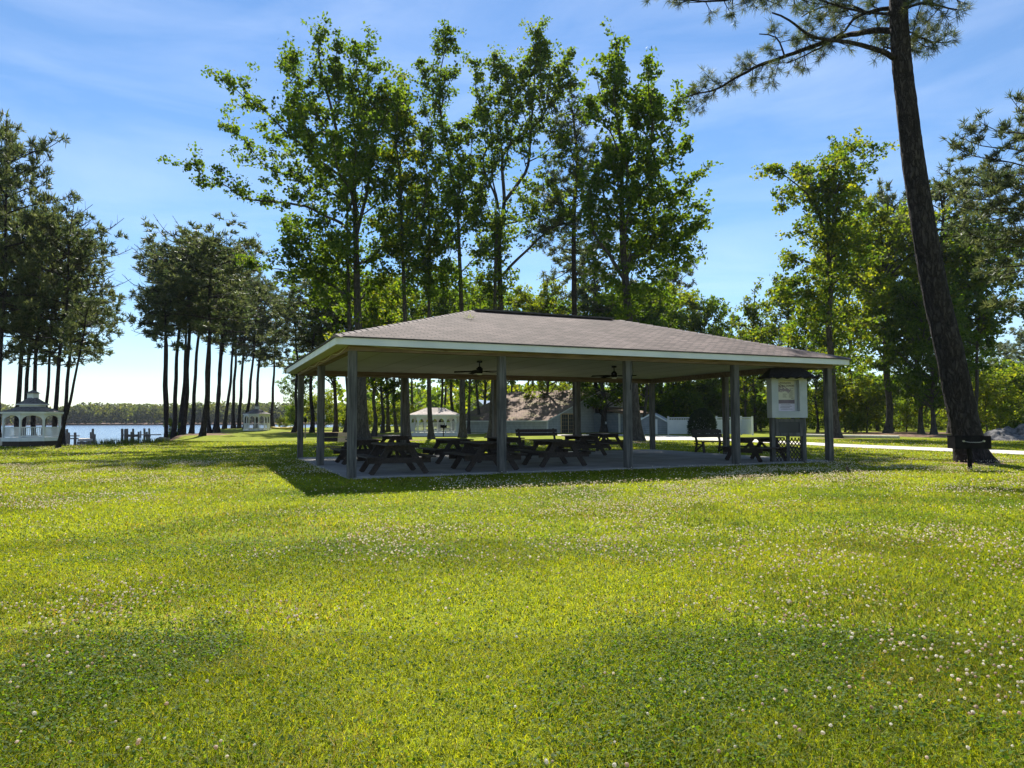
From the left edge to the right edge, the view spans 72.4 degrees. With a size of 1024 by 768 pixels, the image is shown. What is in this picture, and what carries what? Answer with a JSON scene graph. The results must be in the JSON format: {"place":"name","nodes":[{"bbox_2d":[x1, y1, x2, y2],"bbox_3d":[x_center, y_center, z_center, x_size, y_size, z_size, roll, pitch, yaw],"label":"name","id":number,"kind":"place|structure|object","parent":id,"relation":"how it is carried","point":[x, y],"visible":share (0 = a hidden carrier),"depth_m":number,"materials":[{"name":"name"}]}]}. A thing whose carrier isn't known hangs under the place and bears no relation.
{"place":"outdoors","nodes":[
{"label":"outdoors","id":0,"kind":"place"},
{"bbox_2d":[1,424,426,444],"bbox_3d":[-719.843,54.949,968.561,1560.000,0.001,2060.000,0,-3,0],"label":"water","id":1,"kind":"structure","parent":0,"point":[107,432],"depth_m":190.24,"materials":[{"name":"blue liquid"}]},
{"bbox_2d":[0,423,1023,767],"bbox_3d":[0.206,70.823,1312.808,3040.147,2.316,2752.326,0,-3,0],"label":"lawn","id":2,"kind":"structure","parent":0,"point":[278,435],"depth_m":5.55,"materials":[{"name":"green plant"}]},
{"bbox_2d":[0,149,61,340],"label":"pine tree","id":3,"kind":"object","parent":2,"relation":"on","point":[24,247],"visible":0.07,"depth_m":44.80,"materials":[{"name":"green plant"}]},
{"bbox_2d":[0,386,63,446],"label":"gazebo","id":4,"kind":"object","parent":2,"relation":"on","point":[33,404],"visible":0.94,"depth_m":39.02,"materials":[{"name":"white paint"}]},
{"bbox_2d":[0,108,83,437],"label":"pine tree","id":5,"kind":"object","parent":2,"relation":"on","point":[13,149],"visible":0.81,"depth_m":41.84,"materials":[{"name":"green plant"}]},
{"bbox_2d":[0,184,100,431],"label":"pine tree","id":6,"kind":"object","parent":2,"relation":"on","point":[19,379],"visible":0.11,"depth_m":45.84,"materials":[{"name":"green plant"}]},
{"bbox_2d":[0,196,105,434],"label":"pine tree","id":7,"kind":"object","parent":2,"relation":"on","point":[77,221],"visible":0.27,"depth_m":44.81,"materials":[{"name":"green plant"}]},
{"bbox_2d":[0,187,131,436],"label":"pine tree","id":8,"kind":"object","parent":2,"relation":"on","point":[69,283],"visible":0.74,"depth_m":41.70,"materials":[{"name":"green plant"}]},
{"bbox_2d":[30,215,126,444],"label":"pine tree","id":9,"kind":"object","parent":2,"relation":"on","point":[101,292],"visible":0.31,"depth_m":45.32,"materials":[{"name":"green plant"}]},
{"bbox_2d":[55,293,127,447],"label":"pine tree","id":10,"kind":"object","parent":2,"relation":"on","point":[74,316],"visible":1,"depth_m":36.59,"materials":[{"name":"green plant"}]},
{"bbox_2d":[137,252,177,423],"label":"pine tree","id":11,"kind":"object","parent":2,"relation":"on","point":[141,288],"visible":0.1,"depth_m":62.13,"materials":[{"name":"green plant"}]},
{"bbox_2d":[122,247,211,437],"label":"pine tree","id":12,"kind":"object","parent":2,"relation":"on","point":[153,333],"visible":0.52,"depth_m":56.90,"materials":[{"name":"green plant"}]},
{"bbox_2d":[138,234,206,432],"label":"pine tree","id":13,"kind":"object","parent":2,"relation":"on","point":[182,394],"visible":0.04,"depth_m":65.69,"materials":[{"name":"green plant"}]},
{"bbox_2d":[1,400,345,424],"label":"shore woods","id":14,"kind":"object","parent":2,"relation":"on","point":[100,413],"visible":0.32,"depth_m":448.03,"materials":[{"name":"green plant"}]},
{"bbox_2d":[124,237,230,438],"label":"pine tree","id":15,"kind":"object","parent":2,"relation":"on","point":[175,391],"visible":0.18,"depth_m":59.87,"materials":[{"name":"green plant"}]},
{"bbox_2d":[134,214,249,434],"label":"pine tree","id":16,"kind":"object","parent":2,"relation":"on","point":[189,329],"visible":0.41,"depth_m":57.97,"materials":[{"name":"green plant"}]},
{"bbox_2d":[141,211,268,435],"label":"pine tree","id":17,"kind":"object","parent":2,"relation":"on","point":[211,249],"visible":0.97,"depth_m":55.30,"materials":[{"name":"green plant"}]},
{"bbox_2d":[168,237,245,433],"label":"pine tree","id":18,"kind":"object","parent":2,"relation":"on","point":[192,423],"visible":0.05,"depth_m":68.03,"materials":[{"name":"green plant"}]},
{"bbox_2d":[181,235,262,432],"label":"pine tree","id":19,"kind":"object","parent":2,"relation":"on","point":[221,341],"visible":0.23,"depth_m":78.13,"materials":[{"name":"green plant"}]},
{"bbox_2d":[206,280,260,428],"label":"pine tree","id":20,"kind":"object","parent":2,"relation":"on","point":[224,425],"visible":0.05,"depth_m":91.67,"materials":[{"name":"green plant"}]},
{"bbox_2d":[200,278,271,427],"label":"pine tree","id":21,"kind":"object","parent":2,"relation":"on","point":[233,423],"visible":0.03,"depth_m":95.97,"materials":[{"name":"green plant"}]},
{"bbox_2d":[212,241,270,431],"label":"pine tree","id":22,"kind":"object","parent":2,"relation":"on","point":[259,290],"visible":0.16,"depth_m":80.59,"materials":[{"name":"green plant"}]},
{"bbox_2d":[220,272,282,427],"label":"pine tree","id":23,"kind":"object","parent":2,"relation":"on","point":[245,354],"visible":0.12,"depth_m":95.99,"materials":[{"name":"green plant"}]},
{"bbox_2d":[221,271,289,428],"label":"pine tree","id":24,"kind":"object","parent":2,"relation":"on","point":[263,331],"visible":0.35,"depth_m":93.92,"materials":[{"name":"green plant"}]},
{"bbox_2d":[243,404,270,430],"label":"gazebo","id":25,"kind":"object","parent":2,"relation":"on","point":[256,412],"visible":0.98,"depth_m":83.85,"materials":[{"name":"white paint"}]},
{"bbox_2d":[233,278,296,427],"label":"pine tree","id":26,"kind":"object","parent":2,"relation":"on","point":[253,334],"visible":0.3,"depth_m":95.95,"materials":[{"name":"green plant"}]},
{"bbox_2d":[253,302,306,426],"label":"pine tree","id":27,"kind":"object","parent":2,"relation":"on","point":[272,424],"visible":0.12,"depth_m":105.01,"materials":[{"name":"green plant"}]},
{"bbox_2d":[156,11,418,438],"bbox_3d":[-13.450,-11.562,50.725,17.477,31.604,14.993,-1,-3,23],"label":"broadleaf tree","id":28,"kind":"object","parent":2,"relation":"on","point":[354,170],"visible":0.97,"depth_m":49.68,"materials":[{"name":"green plant"}]},
{"bbox_2d":[254,288,326,431],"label":"pine tree","id":29,"kind":"object","parent":2,"relation":"on","point":[277,325],"visible":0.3,"depth_m":79.66,"materials":[{"name":"green plant"}]},
{"bbox_2d":[275,363,316,407],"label":"broadleaf tree","id":30,"kind":"object","parent":2,"relation":"on","point":[291,391],"visible":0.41,"depth_m":81.77,"materials":[{"name":"green plant"}]},
{"bbox_2d":[265,274,363,432],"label":"pine tree","id":31,"kind":"object","parent":2,"relation":"on","point":[297,315],"visible":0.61,"depth_m":72.81,"materials":[{"name":"green plant"}]},
{"bbox_2d":[285,290,346,431],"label":"broadleaf tree","id":32,"kind":"object","parent":2,"relation":"on","point":[335,423],"visible":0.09,"depth_m":79.89,"materials":[{"name":"green plant"}]},
{"bbox_2d":[304,387,343,428],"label":"bush","id":33,"kind":"object","parent":2,"relation":"on","point":[329,406],"visible":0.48,"depth_m":91.04,"materials":[{"name":"green plant"}]},
{"bbox_2d":[298,270,402,431],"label":"broadleaf tree","id":34,"kind":"object","parent":2,"relation":"on","point":[322,339],"visible":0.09,"depth_m":74.88,"materials":[{"name":"green plant"}]},
{"bbox_2d":[322,277,402,435],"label":"broadleaf tree","id":35,"kind":"object","parent":2,"relation":"on","point":[376,318],"visible":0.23,"depth_m":61.29,"materials":[{"name":"green plant"}]},
{"bbox_2d":[339,281,423,432],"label":"broadleaf tree","id":36,"kind":"object","parent":2,"relation":"on","point":[392,386],"visible":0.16,"depth_m":72.10,"materials":[{"name":"green plant"}]},
{"bbox_2d":[358,69,456,439],"bbox_3d":[-7.841,-9.632,51.706,7.420,27.720,5.607,0,-3,0],"label":"broadleaf tree","id":37,"kind":"object","parent":2,"relation":"on","point":[403,119],"visible":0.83,"depth_m":51.23,"materials":[{"name":"green plant"}]},
{"bbox_2d":[388,272,438,431],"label":"broadleaf tree","id":38,"kind":"object","parent":2,"relation":"on","point":[413,312],"visible":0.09,"depth_m":80.08,"materials":[{"name":"green plant"}]},
{"bbox_2d":[394,130,467,438],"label":"broadleaf tree","id":39,"kind":"object","parent":2,"relation":"on","point":[430,281],"visible":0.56,"depth_m":53.15,"materials":[{"name":"green plant"}]},
{"bbox_2d":[410,286,458,424],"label":"broadleaf tree","id":40,"kind":"object","parent":2,"relation":"on","point":[449,297],"visible":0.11,"depth_m":84.58,"materials":[{"name":"green plant"}]},
{"bbox_2d":[410,408,459,436],"bbox_3d":[-6.832,3.411,61.947,4.600,2.615,3.450,0,-3,4],"label":"gazebo","id":41,"kind":"object","parent":2,"relation":"on","point":[444,414],"visible":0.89,"depth_m":60.80,"materials":[{"name":"white paint"}]},
{"bbox_2d":[406,19,498,437],"bbox_3d":[-4.896,-13.118,56.223,7.785,35.135,6.069,0,-3,0],"label":"broadleaf tree","id":42,"kind":"object","parent":2,"relation":"on","point":[453,141],"visible":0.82,"depth_m":56.68,"materials":[{"name":"green plant"}]},
{"bbox_2d":[455,290,488,433],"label":"broadleaf tree","id":43,"kind":"object","parent":2,"relation":"on","point":[469,390],"visible":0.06,"depth_m":72.11,"materials":[{"name":"green plant"}]},
{"bbox_2d":[435,277,518,414],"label":"broadleaf tree","id":44,"kind":"object","parent":2,"relation":"on","point":[456,301],"visible":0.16,"depth_m":81.89,"materials":[{"name":"green plant"}]},
{"bbox_2d":[449,296,515,409],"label":"broadleaf tree","id":45,"kind":"object","parent":2,"relation":"on","point":[512,383],"visible":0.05,"depth_m":95.96,"materials":[{"name":"green plant"}]},
{"bbox_2d":[0,439,1023,767],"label":"clover blossoms","id":46,"kind":"object","parent":2,"relation":"on","point":[676,485],"visible":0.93,"depth_m":8.82,"materials":[{"name":"white plant"}]},
{"bbox_2d":[461,14,595,436],"bbox_3d":[1.408,-13.579,58.931,12.255,36.344,6.275,-1,-3,11],"label":"broadleaf tree","id":47,"kind":"object","parent":2,"relation":"on","point":[538,57],"visible":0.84,"depth_m":58.78,"materials":[{"name":"green plant"}]},
{"bbox_2d":[507,275,582,398],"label":"broadleaf tree","id":48,"kind":"object","parent":2,"relation":"on","point":[544,293],"visible":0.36,"depth_m":83.87,"materials":[{"name":"green plant"}]},
{"bbox_2d":[452,389,648,432],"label":"cottage","id":49,"kind":"structure","parent":2,"relation":"on","point":[554,409],"depth_m":78.25,"materials":[{"name":"brown"}]},
{"bbox_2d":[298,449,832,478],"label":"concrete slab","id":50,"kind":"structure","parent":2,"relation":"on","point":[642,459],"depth_m":21.01,"materials":[{"name":"grey concrete"}]},
{"bbox_2d":[330,438,392,464],"bbox_3d":[-4.644,2.104,21.733,1.706,0.776,1.800,1,-3,-24],"label":"picnic table","id":51,"kind":"object","parent":50,"relation":"on","point":[364,442],"visible":0.63,"depth_m":21.27,"materials":[{"name":"wood"}]},
{"bbox_2d":[357,442,436,474],"bbox_3d":[-2.994,1.885,17.646,1.706,0.776,1.800,1,-3,-24],"label":"picnic table","id":52,"kind":"object","parent":50,"relation":"on","point":[398,448],"visible":0.93,"depth_m":17.22,"materials":[{"name":"brown wood"}]},
{"bbox_2d":[418,438,485,463],"bbox_3d":[-1.859,2.106,21.938,1.706,0.776,1.800,1,-3,-24],"label":"picnic table","id":53,"kind":"object","parent":50,"relation":"on","point":[450,442],"visible":0.79,"depth_m":21.42,"materials":[{"name":"wood"}]},
{"bbox_2d":[444,441,527,471],"bbox_3d":[-0.738,1.934,18.711,1.706,0.776,1.800,1,-3,-24],"label":"picnic table","id":54,"kind":"object","parent":50,"relation":"on","point":[479,455],"visible":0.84,"depth_m":18.31,"materials":[{"name":"brown wood"}]},
{"bbox_2d":[515,439,595,467],"bbox_3d":[1.217,2.008,20.229,1.706,0.776,1.800,1,-3,-24],"label":"picnic table","id":55,"kind":"object","parent":50,"relation":"on","point":[553,449],"visible":0.97,"depth_m":19.83,"materials":[{"name":"brown wood"}]},
{"bbox_2d":[284,309,850,477],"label":"picnic pavilion","id":56,"kind":"structure","parent":50,"relation":"on","point":[577,350],"depth_m":20.93,"materials":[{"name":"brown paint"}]},
{"bbox_2d":[560,435,613,455],"bbox_3d":[2.600,2.317,26.212,1.706,0.776,1.800,1,-3,-24],"label":"picnic table","id":57,"kind":"object","parent":50,"relation":"on","point":[583,443],"visible":0.74,"depth_m":25.81,"materials":[{"name":"wood"}]},
{"bbox_2d":[691,429,722,452],"bbox_3d":[8.080,2.305,28.410,1.500,0.942,0.664,1,-3,-24],"label":"garden bench","id":58,"kind":"object","parent":50,"relation":"on","point":[695,435],"visible":0.77,"depth_m":28.49,"materials":[{"name":"wood"}]},
{"bbox_2d":[716,437,795,461],"bbox_3d":[7.818,2.103,22.419,1.800,0.776,1.706,2,-3,-30],"label":"picnic table","id":59,"kind":"object","parent":50,"relation":"on","point":[755,450],"visible":0.73,"depth_m":22.16,"materials":[{"name":"wood"}]},
{"bbox_2d":[758,368,819,462],"bbox_3d":[8.659,0.985,21.909,1.676,2.985,1.120,0,-3,-2],"label":"notice kiosk","id":60,"kind":"object","parent":50,"relation":"on","point":[786,392],"visible":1,"depth_m":21.85,"materials":[{"name":"white paint"}]},
{"bbox_2d":[523,91,618,434],"bbox_3d":[5.082,-10.093,59.262,8.631,29.295,7.631,0,-3,0],"label":"pine tree","id":61,"kind":"object","parent":2,"relation":"on","point":[562,223],"visible":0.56,"depth_m":58.27,"materials":[{"name":"green plant"}]},
{"bbox_2d":[544,232,651,412],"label":"pine tree","id":62,"kind":"object","parent":2,"relation":"on","point":[584,298],"visible":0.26,"depth_m":79.00,"materials":[{"name":"green plant"}]},
{"bbox_2d":[545,289,665,432],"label":"broadleaf tree","id":63,"kind":"object","parent":2,"relation":"on","point":[587,390],"visible":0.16,"depth_m":77.24,"materials":[{"name":"green plant"}]},
{"bbox_2d":[328,368,939,425],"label":"background woods","id":64,"kind":"object","parent":2,"relation":"on","point":[420,398],"visible":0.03,"depth_m":161.43,"materials":[{"name":"green plant"}]},
{"bbox_2d":[598,277,684,416],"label":"broadleaf tree","id":65,"kind":"object","parent":2,"relation":"on","point":[667,322],"visible":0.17,"depth_m":71.21,"materials":[{"name":"green plant"}]},
{"bbox_2d":[564,16,723,440],"bbox_3d":[8.617,-10.342,45.366,10.188,28.438,8.960,0,-3,0],"label":"broadleaf tree","id":66,"kind":"object","parent":2,"relation":"on","point":[649,109],"visible":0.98,"depth_m":45.95,"materials":[{"name":"green plant"}]},
{"bbox_2d":[641,413,666,434],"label":"shed","id":67,"kind":"structure","parent":2,"relation":"on","point":[660,424],"depth_m":66.42,"materials":[{"name":"grey"}]},
{"bbox_2d":[639,280,702,405],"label":"broadleaf tree","id":68,"kind":"object","parent":2,"relation":"on","point":[685,297],"visible":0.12,"depth_m":90.25,"materials":[{"name":"green plant"}]},
{"bbox_2d":[657,257,703,384],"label":"tree","id":69,"kind":"object","parent":2,"relation":"on","point":[681,282],"visible":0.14,"depth_m":107.42,"materials":[{"name":"green plant"}]},
{"bbox_2d":[661,303,703,418],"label":"broadleaf tree","id":70,"kind":"object","parent":2,"relation":"on","point":[682,316],"visible":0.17,"depth_m":86.37,"materials":[{"name":"green plant"}]},
{"bbox_2d":[660,385,714,419],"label":"bush","id":71,"kind":"object","parent":2,"relation":"on","point":[690,400],"visible":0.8,"depth_m":83.24,"materials":[{"name":"green plant"}]},
{"bbox_2d":[686,408,717,435],"bbox_3d":[16.649,3.355,61.318,2.858,2.674,2.848,0,-3,0],"label":"evergreen shrub","id":72,"kind":"object","parent":2,"relation":"on","point":[703,418],"visible":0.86,"depth_m":60.66,"materials":[{"name":"green plant"}]},
{"bbox_2d":[679,377,729,415],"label":"bush","id":73,"kind":"object","parent":2,"relation":"on","point":[699,385],"visible":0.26,"depth_m":89.00,"materials":[{"name":"green plant"}]},
{"bbox_2d":[682,288,736,403],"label":"broadleaf tree","id":74,"kind":"object","parent":2,"relation":"on","point":[710,308],"visible":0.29,"depth_m":90.89,"materials":[{"name":"green plant"}]},
{"bbox_2d":[667,416,753,434],"bbox_3d":[18.380,3.874,64.583,7.692,1.820,2.166,-2,-3,25],"label":"vinyl fence","id":75,"kind":"object","parent":2,"relation":"on","point":[676,426],"visible":0.62,"depth_m":64.87,"materials":[{"name":"white plastic"}]},
{"bbox_2d":[723,327,760,418],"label":"broadleaf tree","id":76,"kind":"object","parent":2,"relation":"on","point":[743,382],"visible":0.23,"depth_m":75.94,"materials":[{"name":"green plant"}]},
{"bbox_2d":[717,277,782,428],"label":"broadleaf tree","id":77,"kind":"object","parent":2,"relation":"on","point":[751,312],"visible":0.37,"depth_m":84.43,"materials":[{"name":"green plant"}]},
{"bbox_2d":[742,398,768,431],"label":"bush","id":78,"kind":"object","parent":2,"relation":"on","point":[759,408],"visible":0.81,"depth_m":81.47,"materials":[{"name":"green plant"}]},
{"bbox_2d":[744,272,816,418],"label":"broadleaf tree","id":79,"kind":"object","parent":2,"relation":"on","point":[786,312],"visible":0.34,"depth_m":76.15,"materials":[{"name":"green plant"}]},
{"bbox_2d":[604,381,1023,429],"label":"background undergrowth","id":80,"kind":"object","parent":2,"relation":"on","point":[718,413],"visible":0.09,"depth_m":88.78,"materials":[{"name":"green plant"}]},
{"bbox_2d":[788,321,846,432],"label":"broadleaf tree","id":81,"kind":"object","parent":2,"relation":"on","point":[816,382],"visible":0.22,"depth_m":73.75,"materials":[{"name":"green plant"}]},
{"bbox_2d":[641,0,999,462],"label":"pine tree","id":82,"kind":"object","parent":2,"relation":"on","point":[959,397],"visible":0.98,"depth_m":21.29,"materials":[{"name":"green plant"}]},
{"bbox_2d":[749,126,899,437],"bbox_3d":[23.788,-7.479,52.479,10.592,23.332,7.821,2,-4,-39],"label":"broadleaf tree","id":83,"kind":"object","parent":2,"relation":"on","point":[823,193],"visible":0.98,"depth_m":51.92,"materials":[{"name":"green plant"}]},
{"bbox_2d":[807,372,885,432],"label":"bush","id":84,"kind":"object","parent":2,"relation":"on","point":[843,394],"visible":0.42,"depth_m":72.20,"materials":[{"name":"green plant"}]},
{"bbox_2d":[809,252,892,431],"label":"broadleaf tree","id":85,"kind":"object","parent":2,"relation":"on","point":[844,297],"visible":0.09,"depth_m":78.03,"materials":[{"name":"green plant"}]},
{"bbox_2d":[840,411,872,433],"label":"bush","id":86,"kind":"object","parent":2,"relation":"on","point":[852,424],"visible":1,"depth_m":67.49,"materials":[{"name":"green plant"}]},
{"bbox_2d":[838,374,900,432],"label":"bush","id":87,"kind":"object","parent":2,"relation":"on","point":[872,393],"visible":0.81,"depth_m":70.81,"materials":[{"name":"green plant"}]},
{"bbox_2d":[842,366,908,430],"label":"bush","id":88,"kind":"object","parent":2,"relation":"on","point":[879,377],"visible":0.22,"depth_m":83.17,"materials":[{"name":"green plant"}]},
{"bbox_2d":[853,178,932,430],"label":"pine tree","id":89,"kind":"object","parent":2,"relation":"on","point":[882,198],"visible":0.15,"depth_m":81.62,"materials":[{"name":"green plant"}]},
{"bbox_2d":[797,193,1000,432],"bbox_3d":[34.842,-6.605,63.434,14.351,22.717,16.646,2,-4,-32],"label":"broadleaf tree","id":90,"kind":"object","parent":2,"relation":"on","point":[883,280],"visible":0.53,"depth_m":62.42,"materials":[{"name":"green plant"}]},
{"bbox_2d":[881,397,926,431],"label":"bush","id":91,"kind":"object","parent":2,"relation":"on","point":[913,409],"visible":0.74,"depth_m":73.62,"materials":[{"name":"green plant"}]},
{"bbox_2d":[866,275,973,433],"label":"broadleaf tree","id":92,"kind":"object","parent":2,"relation":"on","point":[888,334],"visible":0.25,"depth_m":59.76,"materials":[{"name":"green plant"}]},
{"bbox_2d":[868,281,992,434],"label":"broadleaf tree","id":93,"kind":"object","parent":2,"relation":"on","point":[907,381],"visible":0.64,"depth_m":56.72,"materials":[{"name":"green plant"}]},
{"bbox_2d":[883,165,1007,317],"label":"pine tree","id":94,"kind":"object","parent":2,"relation":"on","point":[938,196],"visible":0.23,"depth_m":62.22,"materials":[{"name":"green plant"}]},
{"bbox_2d":[890,248,1001,432],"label":"broadleaf tree","id":95,"kind":"object","parent":2,"relation":"on","point":[983,353],"visible":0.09,"depth_m":65.89,"materials":[{"name":"green plant"}]},
{"bbox_2d":[907,216,1023,409],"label":"broadleaf tree","id":96,"kind":"object","parent":2,"relation":"on","point":[984,318],"visible":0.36,"depth_m":61.06,"materials":[{"name":"green plant"}]},
{"bbox_2d":[947,435,990,469],"bbox_3d":[12.171,1.884,18.568,0.920,1.020,0.435,0,-3,3],"label":"pedestal grill","id":97,"kind":"object","parent":2,"relation":"on","point":[969,443],"visible":0.98,"depth_m":18.45,"materials":[{"name":"black metal"}]},
{"bbox_2d":[931,87,1023,316],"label":"pine tree","id":98,"kind":"object","parent":2,"relation":"on","point":[1003,179],"visible":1,"depth_m":34.87,"materials":[{"name":"green plant"}]},
{"bbox_2d":[971,367,1023,431],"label":"bush","id":99,"kind":"object","parent":2,"relation":"on","point":[985,396],"visible":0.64,"depth_m":68.52,"materials":[{"name":"green plant"}]},
{"bbox_2d":[971,358,1023,430],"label":"bush","id":100,"kind":"object","parent":2,"relation":"on","point":[1018,388],"visible":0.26,"depth_m":72.38,"materials":[{"name":"green plant"}]},
{"bbox_2d":[984,423,1023,440],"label":"rubble heap","id":101,"kind":"object","parent":2,"relation":"on","point":[1008,433],"visible":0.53,"depth_m":44.74,"materials":[{"name":"stone"}]},
{"bbox_2d":[997,326,1023,366],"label":"pine tree","id":102,"kind":"object","parent":2,"relation":"on","point":[1019,339],"visible":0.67,"depth_m":104.14,"materials":[{"name":"green plant"}]},
{"bbox_2d":[0,0,1023,407],"label":"sky","id":103,"kind":"structure","parent":0,"point":[124,80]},
{"bbox_2d":[645,435,1023,453],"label":"path","id":104,"kind":"structure","parent":0,"point":[665,437],"depth_m":36.08,"materials":[{"name":"concrete"}]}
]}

